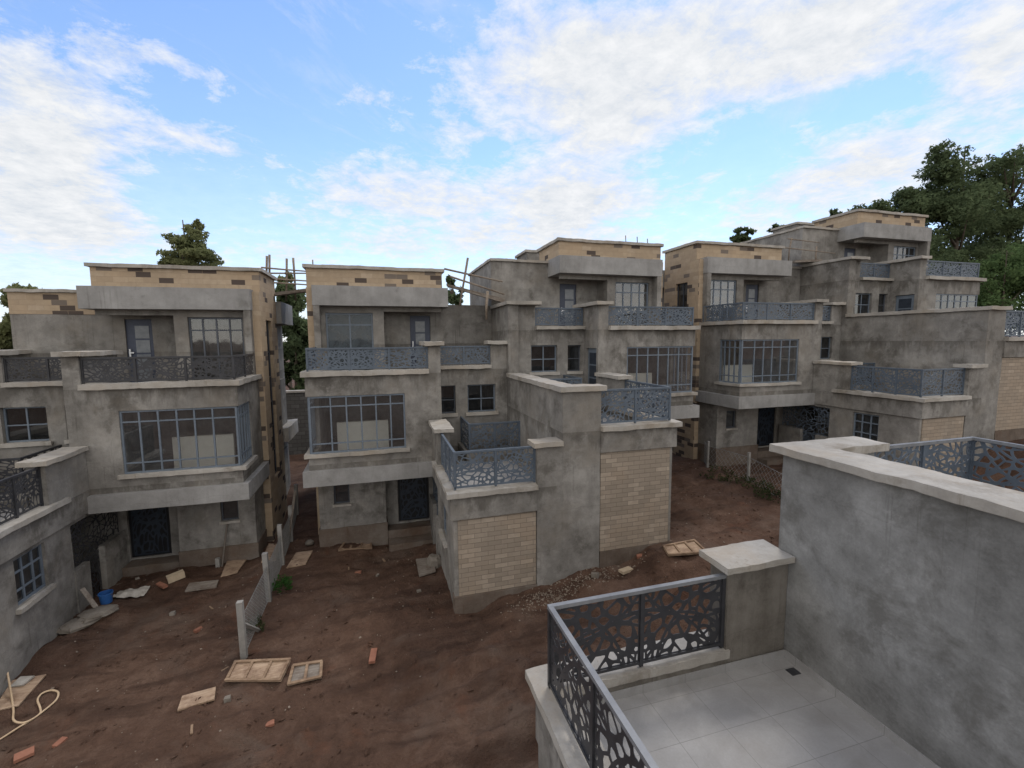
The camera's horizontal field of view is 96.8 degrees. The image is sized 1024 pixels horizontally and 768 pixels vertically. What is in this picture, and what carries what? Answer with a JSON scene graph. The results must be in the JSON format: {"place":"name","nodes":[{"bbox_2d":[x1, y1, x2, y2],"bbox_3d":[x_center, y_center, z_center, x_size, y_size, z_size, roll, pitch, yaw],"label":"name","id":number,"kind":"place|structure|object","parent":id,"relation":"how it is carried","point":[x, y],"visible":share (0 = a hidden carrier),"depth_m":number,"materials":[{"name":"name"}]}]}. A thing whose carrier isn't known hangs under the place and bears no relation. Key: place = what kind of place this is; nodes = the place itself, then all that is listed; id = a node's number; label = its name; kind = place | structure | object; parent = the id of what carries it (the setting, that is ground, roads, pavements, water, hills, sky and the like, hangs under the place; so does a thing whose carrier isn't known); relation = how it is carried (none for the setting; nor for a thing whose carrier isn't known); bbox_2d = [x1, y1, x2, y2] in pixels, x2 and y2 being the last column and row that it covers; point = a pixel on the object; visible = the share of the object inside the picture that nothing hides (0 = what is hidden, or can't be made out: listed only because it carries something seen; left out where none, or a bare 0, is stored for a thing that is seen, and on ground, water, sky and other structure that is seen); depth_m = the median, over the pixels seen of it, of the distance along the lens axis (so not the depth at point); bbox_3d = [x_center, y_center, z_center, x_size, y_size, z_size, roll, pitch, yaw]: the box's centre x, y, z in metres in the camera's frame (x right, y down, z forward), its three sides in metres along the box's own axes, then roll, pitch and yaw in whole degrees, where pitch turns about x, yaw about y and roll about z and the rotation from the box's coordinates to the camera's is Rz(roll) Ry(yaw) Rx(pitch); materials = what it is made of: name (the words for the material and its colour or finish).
{"place":"outdoors","nodes":[
{"label":"outdoors","id":0,"kind":"place"},
{"bbox_2d":[80,587,97,608],"bbox_3d":[-9.564,4.843,10.273,0.305,0.450,0.100,0,6,7],"label":"stick","id":1,"kind":"object","parent":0,"point":[88,597],"visible":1,"depth_m":10.27,"materials":[{"name":"grey wood"}]},
{"bbox_2d":[0,336,1023,767],"bbox_3d":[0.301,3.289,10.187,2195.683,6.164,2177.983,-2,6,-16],"label":"ground","id":2,"kind":"structure","parent":0,"point":[154,732],"depth_m":8.92,"materials":[{"name":"red soil"}]},
{"bbox_2d":[0,282,37,349],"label":"tree","id":3,"kind":"object","parent":2,"relation":"on","point":[6,342],"visible":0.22,"depth_m":25.92,"materials":[{"name":"green plant"}]},
{"bbox_2d":[0,674,45,709],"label":"formwork board","id":4,"kind":"object","parent":2,"relation":"on","point":[21,694],"visible":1,"depth_m":8.28,"materials":[{"name":"beige wood"}]},
{"bbox_2d":[11,676,34,686],"bbox_3d":[-9.121,5.543,8.456,0.267,0.082,0.205,-1,6,-5],"label":"sheet scrap","id":5,"kind":"object","parent":4,"relation":"on","point":[21,681],"visible":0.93,"depth_m":8.46,"materials":[{"name":"white paper"}]},
{"bbox_2d":[13,746,34,763],"bbox_3d":[-7.640,5.805,7.115,0.220,0.058,0.162,-6,8,-45],"label":"clay tile","id":6,"kind":"object","parent":2,"relation":"on","point":[24,754],"visible":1,"depth_m":7.09,"materials":[{"name":"ceramic"}]},
{"bbox_2d":[0,672,59,739],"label":"hose","id":7,"kind":"object","parent":2,"relation":"on","point":[13,707],"visible":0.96,"depth_m":8.08,"materials":[{"name":"beige rubber"}]},
{"bbox_2d":[52,736,67,747],"bbox_3d":[-7.332,5.816,7.368,0.100,0.058,0.162,0,6,7],"label":"clay tile","id":8,"kind":"object","parent":2,"relation":"on","point":[62,739],"visible":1,"depth_m":7.36,"materials":[{"name":"ceramic"}]},
{"bbox_2d":[57,604,118,633],"bbox_3d":[-9.402,5.198,10.044,0.994,0.296,0.694,-2,6,-16],"label":"rubble slab","id":9,"kind":"object","parent":2,"relation":"on","point":[86,618],"depth_m":9.96,"materials":[{"name":"grey concrete"}]},
{"bbox_2d":[96,589,113,604],"bbox_3d":[-9.451,4.971,10.574,0.280,0.250,0.280,-2,6,-16],"label":"bucket","id":10,"kind":"object","parent":2,"relation":"on","point":[105,597],"visible":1,"depth_m":10.52,"materials":[{"name":"blue plastic"}]},
{"bbox_2d":[113,586,149,597],"bbox_3d":[-9.244,5.070,11.048,0.667,0.114,0.410,-2,6,-16],"label":"sack","id":11,"kind":"object","parent":2,"relation":"on","point":[138,592],"visible":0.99,"depth_m":11.00,"materials":[{"name":"white fabric"}]},
{"bbox_2d":[0,262,297,696],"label":"villa","id":12,"kind":"object","parent":2,"relation":"on","point":[147,427],"visible":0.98,"depth_m":12.09,"materials":[{"name":"concrete"}]},
{"bbox_2d":[0,407,52,447],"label":"window","id":13,"kind":"structure","parent":12,"relation":"in","point":[22,424],"depth_m":11.31,"materials":[{"name":"grey glass"}]},
{"bbox_2d":[13,544,56,614],"bbox_3d":[-9.587,3.836,9.070,0.206,1.044,1.004,-2,6,-16],"label":"window","id":14,"kind":"structure","parent":12,"relation":"in","point":[28,568],"depth_m":9.10,"materials":[{"name":"grey glass"}]},
{"bbox_2d":[125,319,155,381],"bbox_3d":[-10.998,-0.879,13.480,0.680,2.060,0.105,-2,6,-16],"label":"balcony door","id":15,"kind":"structure","parent":12,"relation":"in","point":[139,334],"depth_m":13.45,"materials":[{"name":"grey metal"}]},
{"bbox_2d":[128,507,171,557],"bbox_3d":[-10.090,3.907,12.668,0.960,1.800,0.063,-2,6,-16],"label":"door","id":16,"kind":"structure","parent":12,"relation":"in","point":[150,534],"depth_m":12.67,"materials":[{"name":"metal"}]},
{"bbox_2d":[117,406,257,479],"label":"window","id":17,"kind":"structure","parent":12,"relation":"in","point":[162,472],"depth_m":11.29,"materials":[{"name":"grey metal"}]},
{"bbox_2d":[188,317,244,379],"bbox_3d":[-8.636,-0.932,13.373,1.400,2.030,0.050,-2,6,-16],"label":"window","id":18,"kind":"structure","parent":12,"relation":"in","point":[189,318],"depth_m":13.27,"materials":[{"name":"grey metal"}]},
{"bbox_2d":[219,501,240,524],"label":"window","id":19,"kind":"structure","parent":12,"relation":"in","point":[229,509],"depth_m":12.80,"materials":[{"name":"black glass"}]},
{"bbox_2d":[237,402,251,464],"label":"window","id":20,"kind":"structure","parent":12,"relation":"in","point":[246,416],"depth_m":12.19,"materials":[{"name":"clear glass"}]},
{"bbox_2d":[266,321,276,472],"bbox_3d":[-7.823,0.481,14.630,0.050,5.000,0.750,-2,6,-16],"label":"stair window","id":21,"kind":"structure","parent":12,"relation":"in","point":[267,330],"depth_m":14.92,"materials":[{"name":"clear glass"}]},
{"bbox_2d":[261,255,305,300],"bbox_3d":[-7.973,-3.736,15.960,1.612,1.600,1.350,-2,6,-16],"label":"scaffold","id":22,"kind":"object","parent":12,"relation":"on","point":[267,268],"visible":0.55,"depth_m":16.01,"materials":[{"name":"brown wood"}]},
{"bbox_2d":[156,582,167,588],"bbox_3d":[-8.726,5.013,11.316,0.340,0.070,0.106,2,6,27],"label":"clay tile","id":23,"kind":"object","parent":2,"relation":"on","point":[162,585],"visible":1,"depth_m":11.28,"materials":[{"name":"ceramic"}]},
{"bbox_2d":[166,569,184,583],"bbox_3d":[-8.610,4.928,11.630,0.160,0.205,0.375,5,8,42],"label":"stone block","id":24,"kind":"object","parent":2,"relation":"on","point":[176,576],"depth_m":11.58,"materials":[{"name":"beige stone"}]},
{"bbox_2d":[156,219,223,265],"bbox_3d":[-21.519,-3.975,30.987,4.139,14.208,4.977,-2,6,-16],"label":"tree","id":25,"kind":"object","parent":2,"relation":"on","point":[189,248],"visible":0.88,"depth_m":29.61,"materials":[{"name":"green plant"}]},
{"bbox_2d":[177,687,215,710],"bbox_3d":[-5.585,5.595,8.081,0.605,0.096,0.336,-2,6,-16],"label":"formwork board","id":26,"kind":"object","parent":2,"relation":"on","point":[188,700],"visible":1,"depth_m":8.06,"materials":[{"name":"beige wood"}]},
{"bbox_2d":[185,580,218,591],"bbox_3d":[-7.847,5.107,11.522,0.728,0.056,0.413,-2,6,-16],"label":"formwork board","id":27,"kind":"object","parent":2,"relation":"on","point":[196,586],"visible":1,"depth_m":11.48,"materials":[{"name":"grey wood"}]},
{"bbox_2d":[215,557,220,567],"bbox_3d":[-8.094,4.955,12.508,0.100,0.340,0.100,-2,6,-16],"label":"stake","id":28,"kind":"object","parent":2,"relation":"on","point":[217,562],"visible":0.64,"depth_m":12.46,"materials":[{"name":"concrete"}]},
{"bbox_2d":[221,524,227,566],"bbox_3d":[-7.989,4.472,12.626,0.053,1.124,0.325,1,6,10],"label":"pole","id":29,"kind":"object","parent":2,"relation":"on","point":[222,562],"visible":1,"depth_m":12.60,"materials":[{"name":"wood"}]},
{"bbox_2d":[221,559,245,576],"bbox_3d":[-7.667,5.037,12.443,0.497,0.048,0.910,-2,6,-16],"label":"formwork board","id":30,"kind":"object","parent":2,"relation":"on","point":[231,567],"visible":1,"depth_m":12.44,"materials":[{"name":"beige wood"}]},
{"bbox_2d":[246,614,264,633],"bbox_3d":[-5.551,5.182,9.749,0.469,0.382,0.495,4,7,38],"label":"weed clump","id":31,"kind":"object","parent":2,"relation":"on","point":[259,624],"visible":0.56,"depth_m":9.82,"materials":[{"name":"green plant"}]},
{"bbox_2d":[224,658,290,681],"bbox_3d":[-4.807,5.412,8.565,1.115,0.138,0.513,-1,6,-1],"label":"formwork board","id":32,"kind":"object","parent":2,"relation":"on","point":[269,670],"visible":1,"depth_m":8.58,"materials":[{"name":"brown wood"}]},
{"bbox_2d":[236,484,298,659],"bbox_3d":[-6.363,4.589,12.439,0.247,1.615,7.509,-2,6,-18],"label":"fence","id":33,"kind":"object","parent":2,"relation":"on","point":[242,624],"visible":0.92,"depth_m":10.59,"materials":[{"name":"concrete"}]},
{"bbox_2d":[261,543,278,562],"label":"formwork board","id":34,"kind":"object","parent":2,"relation":"on","point":[270,548],"visible":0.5,"depth_m":13.26,"materials":[{"name":"wood"}]},
{"bbox_2d":[263,574,292,592],"bbox_3d":[-5.794,4.933,11.278,0.703,0.426,0.693,-2,6,-16],"label":"weed clump","id":35,"kind":"object","parent":2,"relation":"on","point":[284,582],"visible":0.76,"depth_m":11.26,"materials":[{"name":"green plant"}]},
{"bbox_2d":[277,270,293,387],"bbox_3d":[-16.962,-2.957,34.489,1.565,11.134,1.741,-6,8,-44],"label":"tree","id":36,"kind":"object","parent":2,"relation":"on","point":[290,276],"visible":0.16,"depth_m":33.97,"materials":[{"name":"green plant"}]},
{"bbox_2d":[287,491,295,541],"bbox_3d":[-6.759,4.085,13.923,0.090,1.542,0.373,2,6,20],"label":"timber","id":37,"kind":"object","parent":2,"relation":"on","point":[293,503],"visible":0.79,"depth_m":13.94,"materials":[{"name":"grey wood"}]},
{"bbox_2d":[275,281,308,389],"bbox_3d":[-13.455,-1.561,28.461,5.106,9.500,3.874,1,6,13],"label":"tree","id":38,"kind":"object","parent":2,"relation":"on","point":[295,343],"visible":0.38,"depth_m":27.41,"materials":[{"name":"green plant"}]},
{"bbox_2d":[286,390,309,454],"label":"boundary wall","id":39,"kind":"structure","parent":2,"relation":"on","point":[297,408],"depth_m":23.17,"materials":[{"name":"concrete"}]},
{"bbox_2d":[287,550,312,567],"bbox_3d":[-5.962,4.931,12.804,0.480,0.086,0.844,-1,6,-9],"label":"formwork board","id":40,"kind":"object","parent":2,"relation":"on","point":[300,558],"visible":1,"depth_m":12.77,"materials":[{"name":"beige wood"}]},
{"bbox_2d":[287,660,322,685],"bbox_3d":[-3.880,5.432,8.567,0.598,0.151,0.445,-2,6,-16],"label":"formwork board","id":41,"kind":"object","parent":2,"relation":"on","point":[302,672],"visible":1,"depth_m":8.56,"materials":[{"name":"grey wood"}]},
{"bbox_2d":[338,542,371,550],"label":"formwork board","id":42,"kind":"object","parent":2,"relation":"on","point":[365,546],"visible":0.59,"depth_m":13.48,"materials":[{"name":"brown wood"}]},
{"bbox_2d":[369,648,376,663],"bbox_3d":[-2.728,5.334,8.919,0.120,0.068,0.362,-1,6,-9],"label":"clay tile","id":43,"kind":"object","parent":2,"relation":"on","point":[372,657],"visible":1,"depth_m":8.89,"materials":[{"name":"ceramic"}]},
{"bbox_2d":[0,460,779,767],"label":"soil clods","id":44,"kind":"object","parent":2,"relation":"on","point":[367,752],"visible":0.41,"depth_m":9.13,"materials":[{"name":"brown soil"}]},
{"bbox_2d":[51,463,779,767],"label":"pebbles","id":45,"kind":"object","parent":2,"relation":"on","point":[326,617],"visible":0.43,"depth_m":9.73,"materials":[{"name":"stone"}]},
{"bbox_2d":[416,558,435,576],"bbox_3d":[-2.320,4.921,12.264,0.465,0.152,1.191,-2,6,-16],"label":"formwork board","id":46,"kind":"object","parent":2,"relation":"on","point":[424,569],"visible":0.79,"depth_m":12.08,"materials":[{"name":"grey wood"}]},
{"bbox_2d":[300,260,563,613],"bbox_3d":[-3.206,1.048,14.265,6.135,9.784,10.359,-2,6,-16],"label":"villa","id":47,"kind":"object","parent":2,"relation":"on","point":[403,374],"visible":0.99,"depth_m":13.03,"materials":[{"name":"concrete"}]},
{"bbox_2d":[307,397,316,453],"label":"window","id":48,"kind":"structure","parent":47,"relation":"in","point":[313,425],"depth_m":12.67,"materials":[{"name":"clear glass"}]},
{"bbox_2d":[333,484,351,507],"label":"window","id":49,"kind":"structure","parent":47,"relation":"in","point":[341,494],"depth_m":13.61,"materials":[{"name":"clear glass"}]},
{"bbox_2d":[325,313,374,370],"bbox_3d":[-5.104,-1.219,14.378,1.400,2.030,0.050,-2,6,-16],"label":"window","id":50,"kind":"structure","parent":47,"relation":"in","point":[343,330],"depth_m":14.34,"materials":[{"name":"grey glass"}]},
{"bbox_2d":[304,393,409,459],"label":"window","id":51,"kind":"structure","parent":47,"relation":"in","point":[382,450],"depth_m":12.43,"materials":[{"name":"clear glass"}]},
{"bbox_2d":[398,477,428,520],"bbox_3d":[-3.179,3.498,14.650,0.960,1.800,0.063,-2,6,-16],"label":"door","id":52,"kind":"structure","parent":47,"relation":"in","point":[413,494],"depth_m":14.65,"materials":[{"name":"metal"}]},
{"bbox_2d":[410,316,429,368],"bbox_3d":[-3.165,-1.322,15.730,0.680,2.060,0.100,-2,6,-16],"label":"balcony door","id":53,"kind":"structure","parent":47,"relation":"in","point":[419,325],"depth_m":15.68,"materials":[{"name":"grey metal"}]},
{"bbox_2d":[439,506,446,548],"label":"window","id":54,"kind":"structure","parent":47,"relation":"in","point":[441,534],"depth_m":11.50,"materials":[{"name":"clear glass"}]},
{"bbox_2d":[441,385,457,417],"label":"window","id":55,"kind":"structure","parent":47,"relation":"in","point":[447,392],"depth_m":14.22,"materials":[{"name":"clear glass"}]},
{"bbox_2d":[444,258,504,318],"bbox_3d":[-1.278,-3.233,15.741,2.071,2.039,1.522,-1,6,-1],"label":"scaffold","id":56,"kind":"object","parent":47,"relation":"on","point":[487,296],"visible":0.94,"depth_m":15.21,"materials":[{"name":"brown wood"}]},
{"bbox_2d":[466,384,498,415],"bbox_3d":[-0.969,0.499,14.447,1.061,0.986,0.223,-2,6,-16],"label":"window","id":57,"kind":"structure","parent":47,"relation":"in","point":[481,397],"depth_m":14.51,"materials":[{"name":"clear glass"}]},
{"bbox_2d":[426,553,440,568],"bbox_3d":[-2.093,4.843,12.386,0.501,0.395,0.499,-2,6,-16],"label":"boulder","id":58,"kind":"object","parent":2,"relation":"on","point":[433,560],"visible":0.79,"depth_m":12.23,"materials":[{"name":"grey stone"}]},
{"bbox_2d":[446,274,463,304],"bbox_3d":[-4.200,-2.947,34.015,1.540,10.393,1.754,-2,6,-16],"label":"tree","id":59,"kind":"object","parent":2,"relation":"on","point":[453,298],"visible":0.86,"depth_m":33.40,"materials":[{"name":"green plant"}]},
{"bbox_2d":[500,552,656,617],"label":"gravel","id":60,"kind":"structure","parent":2,"relation":"on","point":[552,595],"depth_m":10.15,"materials":[{"name":"brown gravel"}]},
{"bbox_2d":[468,235,700,578],"bbox_3d":[2.759,-0.498,16.089,6.649,9.786,10.804,-2,6,-16],"label":"villa","id":61,"kind":"object","parent":2,"relation":"on","point":[588,333],"visible":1,"depth_m":14.32,"materials":[{"name":"concrete"}]},
{"bbox_2d":[529,345,559,375],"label":"window","id":62,"kind":"structure","parent":61,"relation":"in","point":[543,357],"depth_m":14.98,"materials":[{"name":"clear glass"}]},
{"bbox_2d":[560,284,575,329],"bbox_3d":[2.098,-2.716,17.132,0.680,2.060,0.105,-2,6,-16],"label":"balcony door","id":63,"kind":"structure","parent":61,"relation":"in","point":[567,291],"depth_m":17.09,"materials":[{"name":"grey metal"}]},
{"bbox_2d":[566,345,582,373],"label":"window","id":64,"kind":"structure","parent":61,"relation":"in","point":[573,350],"depth_m":15.29,"materials":[{"name":"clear glass"}]},
{"bbox_2d":[588,348,595,383],"bbox_3d":[2.647,-0.171,14.809,0.050,1.980,0.680,-2,6,-16],"label":"terrace door","id":65,"kind":"structure","parent":61,"relation":"in","point":[591,351],"depth_m":14.82,"materials":[{"name":"metal"}]},
{"bbox_2d":[615,282,647,325],"bbox_3d":[4.460,-2.769,17.025,1.400,2.030,0.050,-2,6,-16],"label":"window","id":66,"kind":"structure","parent":61,"relation":"in","point":[622,283],"depth_m":16.99,"materials":[{"name":"clear glass"}]},
{"bbox_2d":[627,346,697,396],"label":"window","id":67,"kind":"structure","parent":61,"relation":"in","point":[673,393],"depth_m":15.04,"materials":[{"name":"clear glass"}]},
{"bbox_2d":[672,347,690,390],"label":"window","id":68,"kind":"structure","parent":61,"relation":"in","point":[674,381],"depth_m":15.83,"materials":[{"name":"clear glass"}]},
{"bbox_2d":[618,566,632,574],"bbox_3d":[2.673,4.370,10.655,0.320,0.060,0.160,-4,7,-30],"label":"stone block","id":69,"kind":"object","parent":2,"relation":"on","point":[626,570],"depth_m":10.62,"materials":[{"name":"beige stone"}]},
{"bbox_2d":[662,539,704,555],"bbox_3d":[4.121,3.948,10.874,1.117,0.081,0.684,-2,6,-16],"label":"formwork board","id":70,"kind":"object","parent":2,"relation":"on","point":[690,547],"visible":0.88,"depth_m":10.91,"materials":[{"name":"brown wood"}]},
{"bbox_2d":[699,465,730,481],"bbox_3d":[7.115,3.091,15.932,1.001,0.431,0.999,3,6,28],"label":"weed clump","id":71,"kind":"object","parent":2,"relation":"on","point":[725,470],"visible":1,"depth_m":15.91,"materials":[{"name":"green plant"}]},
{"bbox_2d":[525,539,939,767],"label":"garage terrace","id":72,"kind":"structure","parent":2,"relation":"on","point":[735,684],"depth_m":5.45,"materials":[{"name":"concrete"}]},
{"bbox_2d":[720,470,750,484],"bbox_3d":[7.635,3.148,15.401,1.059,0.344,0.956,-2,6,-16],"label":"weed clump","id":73,"kind":"object","parent":2,"relation":"on","point":[737,478],"visible":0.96,"depth_m":15.37,"materials":[{"name":"green plant"}]},
{"bbox_2d":[704,441,781,494],"bbox_3d":[7.729,2.883,16.515,0.778,1.420,6.404,-1,6,-2],"label":"fence","id":74,"kind":"object","parent":2,"relation":"on","point":[748,456],"visible":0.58,"depth_m":15.46,"materials":[{"name":"metal"}]},
{"bbox_2d":[729,226,756,242],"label":"tree","id":75,"kind":"object","parent":2,"relation":"on","point":[737,237],"visible":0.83,"depth_m":54.11,"materials":[{"name":"green plant"}]},
{"bbox_2d":[742,475,771,489],"bbox_3d":[7.960,3.181,14.714,0.906,0.385,0.884,3,6,30],"label":"weed clump","id":76,"kind":"object","parent":2,"relation":"on","point":[755,483],"visible":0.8,"depth_m":14.67,"materials":[{"name":"green plant"}]},
{"bbox_2d":[753,482,780,502],"bbox_3d":[7.868,3.269,13.913,0.824,0.483,0.970,-4,7,-33],"label":"weed clump","id":77,"kind":"object","parent":2,"relation":"on","point":[768,491],"visible":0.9,"depth_m":13.90,"materials":[{"name":"green plant"}]},
{"bbox_2d":[767,223,782,232],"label":"tree","id":78,"kind":"object","parent":2,"relation":"on","point":[775,225],"visible":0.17,"depth_m":58.28,"materials":[{"name":"green plant"}]},
{"bbox_2d":[662,240,988,475],"bbox_3d":[10.227,-0.817,18.009,6.196,9.725,10.355,-2,6,-16],"label":"villa","id":79,"kind":"object","parent":2,"relation":"on","point":[769,367],"visible":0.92,"depth_m":17.02,"materials":[{"name":"concrete"}]},
{"bbox_2d":[675,283,686,388],"bbox_3d":[7.037,-1.619,18.773,0.050,5.000,0.750,-2,6,-16],"label":"stair window","id":80,"kind":"structure","parent":79,"relation":"in","point":[682,288],"depth_m":18.76,"materials":[{"name":"grey metal"}]},
{"bbox_2d":[711,280,735,321],"bbox_3d":[8.299,-3.107,18.115,1.400,2.030,0.050,-2,6,-16],"label":"window","id":81,"kind":"structure","parent":79,"relation":"in","point":[720,281],"depth_m":18.11,"materials":[{"name":"clear glass"}]},
{"bbox_2d":[719,340,740,383],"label":"window","id":82,"kind":"structure","parent":79,"relation":"in","point":[721,347],"depth_m":16.38,"materials":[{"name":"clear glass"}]},
{"bbox_2d":[725,411,737,430],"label":"window","id":83,"kind":"structure","parent":79,"relation":"in","point":[730,418],"depth_m":17.35,"materials":[{"name":"clear glass"}]},
{"bbox_2d":[745,285,757,319],"bbox_3d":[10.237,-3.209,19.467,0.680,2.060,0.100,-2,6,-16],"label":"balcony door","id":84,"kind":"structure","parent":79,"relation":"in","point":[751,290],"depth_m":19.42,"materials":[{"name":"grey metal"}]},
{"bbox_2d":[714,339,801,386],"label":"window","id":85,"kind":"structure","parent":79,"relation":"in","point":[793,382],"depth_m":16.19,"materials":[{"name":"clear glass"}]},
{"bbox_2d":[757,407,774,445],"bbox_3d":[10.224,1.610,18.386,0.960,1.800,0.063,-2,6,-16],"label":"door","id":86,"kind":"structure","parent":79,"relation":"in","point":[765,430],"depth_m":18.39,"materials":[{"name":"metal"}]},
{"bbox_2d":[820,337,833,360],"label":"window","id":87,"kind":"structure","parent":79,"relation":"in","point":[825,341],"depth_m":18.32,"materials":[{"name":"clear glass"}]},
{"bbox_2d":[853,412,878,440],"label":"window","id":88,"kind":"structure","parent":79,"relation":"in","point":[865,425],"depth_m":15.10,"materials":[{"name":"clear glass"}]},
{"bbox_2d":[829,208,842,215],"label":"tree","id":89,"kind":"object","parent":2,"relation":"on","point":[833,212],"visible":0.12,"depth_m":55.38,"materials":[{"name":"green plant"}]},
{"bbox_2d":[740,209,1023,460],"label":"villa","id":90,"kind":"object","parent":2,"relation":"on","point":[902,308],"visible":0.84,"depth_m":17.99,"materials":[{"name":"concrete"}]},
{"bbox_2d":[785,238,835,262],"bbox_3d":[12.659,-5.637,19.690,2.784,1.114,0.900,-2,6,-16],"label":"scaffold","id":91,"kind":"object","parent":90,"relation":"on","point":[806,261],"visible":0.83,"depth_m":19.32,"materials":[{"name":"brown wood"}]},
{"bbox_2d":[844,248,854,256],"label":"balcony door","id":92,"kind":"structure","parent":90,"relation":"in","point":[847,252],"depth_m":20.70,"materials":[{"name":"blue metal"}]},
{"bbox_2d":[855,293,869,313],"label":"window","id":93,"kind":"structure","parent":90,"relation":"in","point":[862,300],"depth_m":18.65,"materials":[{"name":"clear glass"}]},
{"bbox_2d":[878,294,884,311],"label":"window","id":94,"kind":"structure","parent":90,"relation":"in","point":[881,305],"depth_m":18.96,"materials":[{"name":"clear glass"}]},
{"bbox_2d":[893,246,914,259],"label":"window","id":95,"kind":"structure","parent":90,"relation":"in","point":[899,252],"depth_m":20.59,"materials":[{"name":"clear glass"}]},
{"bbox_2d":[895,295,913,310],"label":"window","id":96,"kind":"structure","parent":90,"relation":"in","point":[905,302],"depth_m":18.40,"materials":[{"name":"metal"}]},
{"bbox_2d":[935,294,977,308],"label":"window","id":97,"kind":"structure","parent":90,"relation":"in","point":[943,301],"depth_m":18.56,"materials":[{"name":"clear glass"}]},
{"bbox_2d":[769,436,1023,767],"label":"garage terrace","id":98,"kind":"structure","parent":2,"relation":"on","point":[904,618],"depth_m":4.81,"materials":[{"name":"concrete"}]},
{"bbox_2d":[847,182,959,258],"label":"tree","id":99,"kind":"object","parent":2,"relation":"on","point":[903,194],"visible":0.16,"depth_m":64.49,"materials":[{"name":"green plant"}]},
{"bbox_2d":[898,138,1023,275],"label":"tree","id":100,"kind":"object","parent":2,"relation":"on","point":[957,210],"visible":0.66,"depth_m":62.88,"materials":[{"name":"green plant"}]},
{"bbox_2d":[928,234,1022,310],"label":"tree","id":101,"kind":"object","parent":2,"relation":"on","point":[951,257],"visible":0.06,"depth_m":58.56,"materials":[{"name":"green plant"}]},
{"bbox_2d":[946,143,1023,265],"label":"tree","id":102,"kind":"object","parent":2,"relation":"on","point":[1004,169],"visible":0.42,"depth_m":70.41,"materials":[{"name":"green plant"}]},
{"bbox_2d":[966,242,1023,336],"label":"tree","id":103,"kind":"object","parent":2,"relation":"on","point":[1003,288],"visible":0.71,"depth_m":54.62,"materials":[{"name":"green plant"}]},
{"bbox_2d":[1014,147,1023,302],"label":"tree","id":104,"kind":"object","parent":2,"relation":"on","point":[1022,188],"visible":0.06,"depth_m":79.50,"materials":[{"name":"green plant"}]},
{"bbox_2d":[0,0,1023,341],"label":"sky","id":105,"kind":"structure","parent":0,"point":[435,134],"materials":[{"name":"blue"}]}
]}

